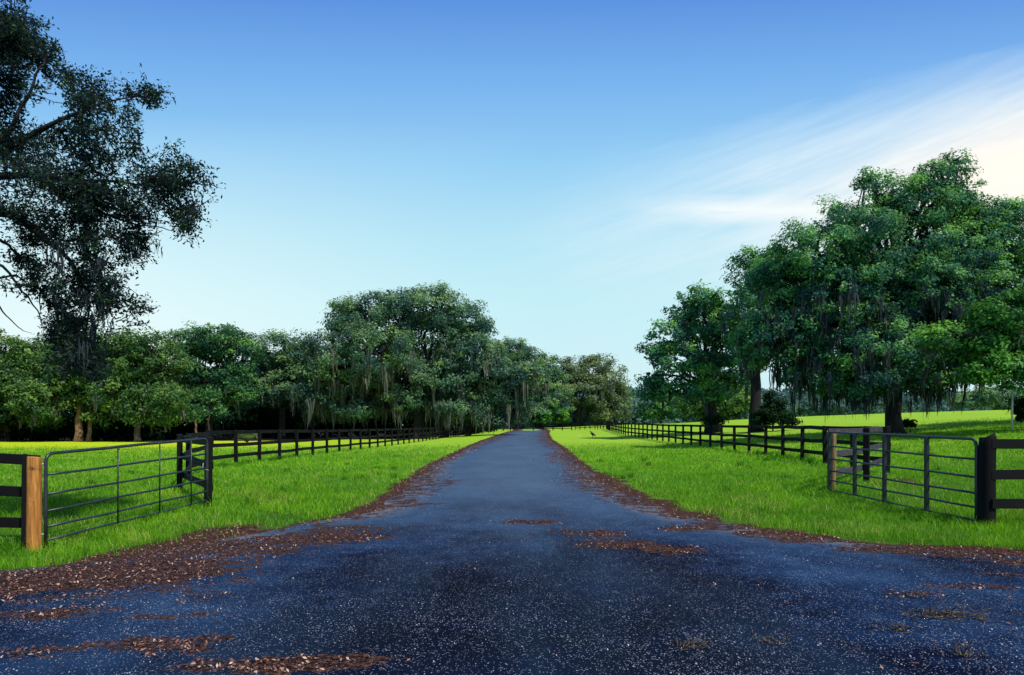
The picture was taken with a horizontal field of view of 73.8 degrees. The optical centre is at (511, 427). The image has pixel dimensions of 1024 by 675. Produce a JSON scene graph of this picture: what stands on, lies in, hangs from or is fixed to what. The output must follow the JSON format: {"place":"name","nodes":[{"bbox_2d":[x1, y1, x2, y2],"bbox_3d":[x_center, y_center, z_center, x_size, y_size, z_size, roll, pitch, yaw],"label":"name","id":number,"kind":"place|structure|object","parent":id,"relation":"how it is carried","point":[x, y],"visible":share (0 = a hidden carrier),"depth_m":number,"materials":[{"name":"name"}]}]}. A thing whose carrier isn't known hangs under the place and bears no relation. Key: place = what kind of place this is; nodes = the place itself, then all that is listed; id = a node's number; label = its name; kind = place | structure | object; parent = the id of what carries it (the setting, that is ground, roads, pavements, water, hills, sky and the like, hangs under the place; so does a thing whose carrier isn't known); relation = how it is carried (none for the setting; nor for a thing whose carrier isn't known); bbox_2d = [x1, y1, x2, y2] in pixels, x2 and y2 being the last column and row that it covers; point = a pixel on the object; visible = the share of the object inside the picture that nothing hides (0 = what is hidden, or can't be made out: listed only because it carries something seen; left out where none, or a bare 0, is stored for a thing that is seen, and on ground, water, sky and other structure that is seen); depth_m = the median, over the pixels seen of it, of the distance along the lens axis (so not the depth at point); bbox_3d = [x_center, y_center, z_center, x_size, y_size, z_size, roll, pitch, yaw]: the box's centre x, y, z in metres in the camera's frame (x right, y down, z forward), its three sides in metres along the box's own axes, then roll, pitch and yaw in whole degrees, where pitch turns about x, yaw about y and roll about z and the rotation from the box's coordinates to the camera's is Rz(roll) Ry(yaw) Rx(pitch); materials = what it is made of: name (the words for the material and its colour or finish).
{"place":"outdoors","nodes":[
{"label":"outdoors","id":0,"kind":"place"},
{"bbox_2d":[0,430,1023,674],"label":"road","id":1,"kind":"structure","parent":0,"point":[500,480],"depth_m":5.99,"materials":[{"name":"grey asphalt"}]},
{"bbox_2d":[669,635,712,650],"bbox_3d":[1.225,1.444,4.646,0.287,0.086,0.213,0,0,0],"label":"twig clump","id":2,"kind":"object","parent":1,"relation":"on","point":[692,643],"visible":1,"depth_m":4.62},
{"bbox_2d":[751,629,790,645],"bbox_3d":[1.823,1.452,4.734,0.289,0.070,0.212,0,0,0],"label":"twig clump","id":3,"kind":"object","parent":1,"relation":"on","point":[764,639],"visible":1,"depth_m":4.74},
{"bbox_2d":[867,617,918,632],"bbox_3d":[2.829,1.438,5.017,0.404,0.099,0.201,0,0,0],"label":"twig clump","id":4,"kind":"object","parent":1,"relation":"on","point":[901,627],"visible":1,"depth_m":5.01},
{"bbox_2d":[898,588,926,597],"bbox_3d":[3.536,1.447,6.019,0.241,0.080,0.149,0,0,-17],"label":"twig clump","id":5,"kind":"object","parent":1,"relation":"on","point":[911,594],"visible":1,"depth_m":6.01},
{"bbox_2d":[932,638,987,659],"bbox_3d":[2.938,1.435,4.454,0.284,0.106,0.210,0,0,-24],"label":"twig clump","id":6,"kind":"object","parent":1,"relation":"on","point":[967,653],"visible":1,"depth_m":4.46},
{"bbox_2d":[898,600,1023,621],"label":"twig clump","id":7,"kind":"object","parent":1,"relation":"on","point":[946,614],"visible":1,"depth_m":5.34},
{"bbox_2d":[0,410,1023,570],"bbox_3d":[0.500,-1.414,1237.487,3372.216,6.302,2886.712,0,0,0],"label":"grass ground","id":8,"kind":"structure","parent":0,"point":[561,438],"depth_m":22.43,"materials":[{"name":"green plant"}]},
{"bbox_2d":[0,453,41,550],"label":"board fence","id":9,"kind":"object","parent":8,"relation":"on","point":[28,491],"visible":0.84,"depth_m":9.55,"materials":[{"name":"beige wood"}]},
{"bbox_2d":[42,438,208,545],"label":"tube gate","id":10,"kind":"structure","parent":9,"relation":"attached to","point":[46,493],"depth_m":10.87,"materials":[{"name":"metal"}]},
{"bbox_2d":[0,328,72,441],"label":"live oak","id":11,"kind":"object","parent":8,"relation":"on","point":[9,371],"visible":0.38,"depth_m":73.32,"materials":[{"name":"green plant"}]},
{"bbox_2d":[0,322,160,441],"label":"live oak","id":12,"kind":"object","parent":8,"relation":"on","point":[43,412],"visible":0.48,"depth_m":72.02,"materials":[{"name":"green plant"}]},
{"bbox_2d":[0,0,225,389],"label":"live oak","id":13,"kind":"object","parent":8,"relation":"on","point":[19,42],"visible":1,"depth_m":10.35,"materials":[{"name":"green plant"}]},
{"bbox_2d":[63,411,164,440],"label":"shrub","id":14,"kind":"object","parent":8,"relation":"on","point":[123,432],"visible":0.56,"depth_m":77.66,"materials":[{"name":"green plant"}]},
{"bbox_2d":[82,325,198,441],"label":"live oak","id":15,"kind":"object","parent":8,"relation":"on","point":[147,398],"visible":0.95,"depth_m":71.12,"materials":[{"name":"green plant"}]},
{"bbox_2d":[141,413,221,438],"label":"shrub","id":16,"kind":"object","parent":8,"relation":"on","point":[180,428],"visible":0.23,"depth_m":91.01,"materials":[{"name":"green plant"}]},
{"bbox_2d":[176,432,213,506],"bbox_3d":[-8.681,0.980,18.720,0.788,1.673,12.632,0,0,-24],"label":"board fence","id":17,"kind":"object","parent":8,"relation":"on","point":[196,462],"visible":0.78,"depth_m":15.63,"materials":[{"name":"black wood"}]},
{"bbox_2d":[181,403,209,437],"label":"young tree","id":18,"kind":"object","parent":8,"relation":"on","point":[194,412],"visible":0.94,"depth_m":77.88,"materials":[{"name":"green plant"}]},
{"bbox_2d":[193,384,221,429],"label":"young tree","id":19,"kind":"object","parent":8,"relation":"on","point":[206,393],"visible":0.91,"depth_m":79.87,"materials":[{"name":"green plant"}]},
{"bbox_2d":[159,319,269,439],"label":"live oak","id":20,"kind":"object","parent":8,"relation":"on","point":[231,375],"visible":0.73,"depth_m":82.14,"materials":[{"name":"green plant"}]},
{"bbox_2d":[220,388,225,438],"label":"young tree","id":21,"kind":"object","parent":8,"relation":"on","point":[223,424],"visible":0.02,"depth_m":89.94,"materials":[{"name":"brown plant"}]},
{"bbox_2d":[212,399,278,437],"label":"shrub","id":22,"kind":"object","parent":8,"relation":"on","point":[256,418],"visible":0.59,"depth_m":96.50,"materials":[{"name":"green plant"}]},
{"bbox_2d":[238,430,257,441],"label":"palmetto","id":23,"kind":"object","parent":8,"relation":"on","point":[250,436],"visible":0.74,"depth_m":65.85,"materials":[{"name":"green plant"}]},
{"bbox_2d":[244,328,329,438],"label":"live oak","id":24,"kind":"object","parent":8,"relation":"on","point":[278,381],"visible":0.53,"depth_m":92.89,"materials":[{"name":"green plant"}]},
{"bbox_2d":[269,395,340,437],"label":"shrub","id":25,"kind":"object","parent":8,"relation":"on","point":[291,424],"visible":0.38,"depth_m":100.77,"materials":[{"name":"green plant"}]},
{"bbox_2d":[205,426,465,463],"bbox_3d":[-9.488,0.747,68.460,0.416,2.106,87.325,0,0,2],"label":"board fence","id":26,"kind":"object","parent":8,"relation":"on","point":[259,443],"visible":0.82,"depth_m":36.95,"materials":[{"name":"black wood"}]},
{"bbox_2d":[320,393,408,435],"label":"shrub","id":27,"kind":"object","parent":8,"relation":"on","point":[371,424],"visible":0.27,"depth_m":103.27,"materials":[{"name":"green plant"}]},
{"bbox_2d":[283,280,554,438],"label":"live oak","id":28,"kind":"object","parent":8,"relation":"on","point":[473,393],"visible":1,"depth_m":87.90,"materials":[{"name":"green plant"}]},
{"bbox_2d":[404,397,483,436],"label":"shrub","id":29,"kind":"object","parent":8,"relation":"on","point":[477,431],"visible":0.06,"depth_m":109.21,"materials":[{"name":"green plant"}]},
{"bbox_2d":[461,424,500,433],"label":"shrub","id":30,"kind":"object","parent":8,"relation":"on","point":[485,430],"visible":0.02,"depth_m":128.05,"materials":[{"name":"green plant"}]},
{"bbox_2d":[0,448,1023,674],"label":"leaf litter","id":31,"kind":"object","parent":8,"relation":"on","point":[239,667],"visible":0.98,"depth_m":7.13,"materials":[{"name":"brown plant"}]},
{"bbox_2d":[493,423,571,430],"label":"board fence","id":32,"kind":"object","parent":8,"relation":"on","point":[552,426],"visible":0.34,"depth_m":142.73,"materials":[{"name":"black wood"}]},
{"bbox_2d":[492,335,575,428],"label":"live oak","id":33,"kind":"object","parent":8,"relation":"on","point":[556,373],"visible":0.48,"depth_m":166.37,"materials":[{"name":"green plant"}]},
{"bbox_2d":[61,365,1014,437],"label":"woods","id":34,"kind":"object","parent":8,"relation":"on","point":[635,418],"visible":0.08,"depth_m":205.03,"materials":[{"name":"green plant"}]},
{"bbox_2d":[533,400,571,424],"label":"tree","id":35,"kind":"object","parent":8,"relation":"on","point":[551,417],"visible":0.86,"depth_m":165.13,"materials":[{"name":"green plant"}]},
{"bbox_2d":[543,353,635,426],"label":"live oak","id":36,"kind":"object","parent":8,"relation":"on","point":[598,406],"visible":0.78,"depth_m":184.28,"materials":[{"name":"green plant"}]},
{"bbox_2d":[635,394,685,423],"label":"broadleaf tree","id":37,"kind":"object","parent":8,"relation":"on","point":[670,410],"visible":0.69,"depth_m":148.99,"materials":[{"name":"green plant"}]},
{"bbox_2d":[628,278,750,432],"bbox_3d":[17.769,-6.709,66.595,12.263,14.831,9.322,0,0,-25],"label":"live oak","id":38,"kind":"object","parent":8,"relation":"on","point":[707,364],"visible":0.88,"depth_m":64.81,"materials":[{"name":"green plant"}]},
{"bbox_2d":[699,415,730,432],"bbox_3d":[19.345,-0.305,64.947,2.923,1.853,1.527,0,0,0],"label":"shrub","id":39,"kind":"object","parent":8,"relation":"on","point":[719,420],"visible":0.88,"depth_m":64.70,"materials":[{"name":"green plant"}]},
{"bbox_2d":[675,376,761,420],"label":"broadleaf tree","id":40,"kind":"object","parent":8,"relation":"on","point":[733,409],"visible":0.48,"depth_m":123.59,"materials":[{"name":"green plant"}]},
{"bbox_2d":[575,421,890,472],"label":"board fence","id":41,"kind":"object","parent":8,"relation":"on","point":[610,426],"visible":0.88,"depth_m":33.53,"materials":[{"name":"black wood"}]},
{"bbox_2d":[717,243,791,431],"bbox_3d":[22.179,-7.824,60.378,8.722,16.745,7.732,0,0,0],"label":"live oak","id":42,"kind":"object","parent":8,"relation":"on","point":[733,314],"visible":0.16,"depth_m":59.67,"materials":[{"name":"green plant"}]},
{"bbox_2d":[748,388,802,431],"bbox_3d":[22.332,-1.446,58.044,4.706,3.809,2.895,0,0,0],"label":"shrub","id":43,"kind":"object","parent":8,"relation":"on","point":[769,412],"visible":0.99,"depth_m":57.54,"materials":[{"name":"green plant"}]},
{"bbox_2d":[782,392,822,416],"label":"broadleaf tree","id":44,"kind":"object","parent":8,"relation":"on","point":[804,405],"visible":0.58,"depth_m":228.46,"materials":[{"name":"green plant"}]},
{"bbox_2d":[817,398,854,415],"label":"broadleaf tree","id":45,"kind":"object","parent":8,"relation":"on","point":[842,411],"visible":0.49,"depth_m":227.47,"materials":[{"name":"green plant"}]},
{"bbox_2d":[828,427,882,489],"bbox_3d":[9.072,0.831,17.585,0.271,1.742,7.015,0,0,37],"label":"board fence","id":46,"kind":"object","parent":8,"relation":"on","point":[864,468],"visible":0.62,"depth_m":17.11,"materials":[{"name":"black wood"}]},
{"bbox_2d":[848,400,885,414],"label":"broadleaf tree","id":47,"kind":"object","parent":8,"relation":"on","point":[880,409],"visible":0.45,"depth_m":225.57,"materials":[{"name":"green plant"}]},
{"bbox_2d":[727,146,1023,433],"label":"live oak","id":48,"kind":"object","parent":8,"relation":"on","point":[861,298],"visible":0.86,"depth_m":38.66,"materials":[{"name":"green plant"}]},
{"bbox_2d":[902,418,917,431],"bbox_3d":[24.130,-0.113,41.688,1.042,1.134,2.088,0,0,12],"label":"shrub","id":49,"kind":"object","parent":8,"relation":"on","point":[907,423],"visible":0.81,"depth_m":41.03,"materials":[{"name":"green plant"}]},
{"bbox_2d":[909,227,1023,394],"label":"live oak","id":50,"kind":"object","parent":8,"relation":"on","point":[995,359],"visible":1,"depth_m":32.55,"materials":[{"name":"green plant"}]},
{"bbox_2d":[942,383,1023,410],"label":"broadleaf tree","id":51,"kind":"object","parent":8,"relation":"on","point":[992,397],"visible":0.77,"depth_m":187.41,"materials":[{"name":"green plant"}]},
{"bbox_2d":[977,433,1023,527],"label":"board fence","id":52,"kind":"object","parent":8,"relation":"on","point":[989,475],"visible":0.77,"depth_m":10.18,"materials":[{"name":"black wood"}]},
{"bbox_2d":[827,431,977,520],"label":"bar gate","id":53,"kind":"structure","parent":52,"relation":"attached to","point":[926,470],"depth_m":12.09,"materials":[{"name":"metal"}]},
{"bbox_2d":[1011,391,1013,430],"bbox_3d":[26.392,-0.868,36.000,0.115,2.230,0.110,0,0,0],"label":"marker stake","id":54,"kind":"object","parent":8,"relation":"on","point":[1012,410],"visible":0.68,"depth_m":35.97,"materials":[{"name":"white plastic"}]},
{"bbox_2d":[1003,395,1023,422],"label":"shrub","id":55,"kind":"object","parent":8,"relation":"on","point":[1018,409],"visible":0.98,"depth_m":37.94,"materials":[{"name":"green plant"}]},
{"bbox_2d":[0,478,1023,674],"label":"road grit","id":56,"kind":"object","parent":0,"point":[521,616],"visible":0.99,"depth_m":5.18,"materials":[{"name":"gravel"}]},
{"bbox_2d":[0,0,1023,424],"label":"sky","id":57,"kind":"structure","parent":0,"point":[570,168],"materials":[{"name":"blue"}]}
]}

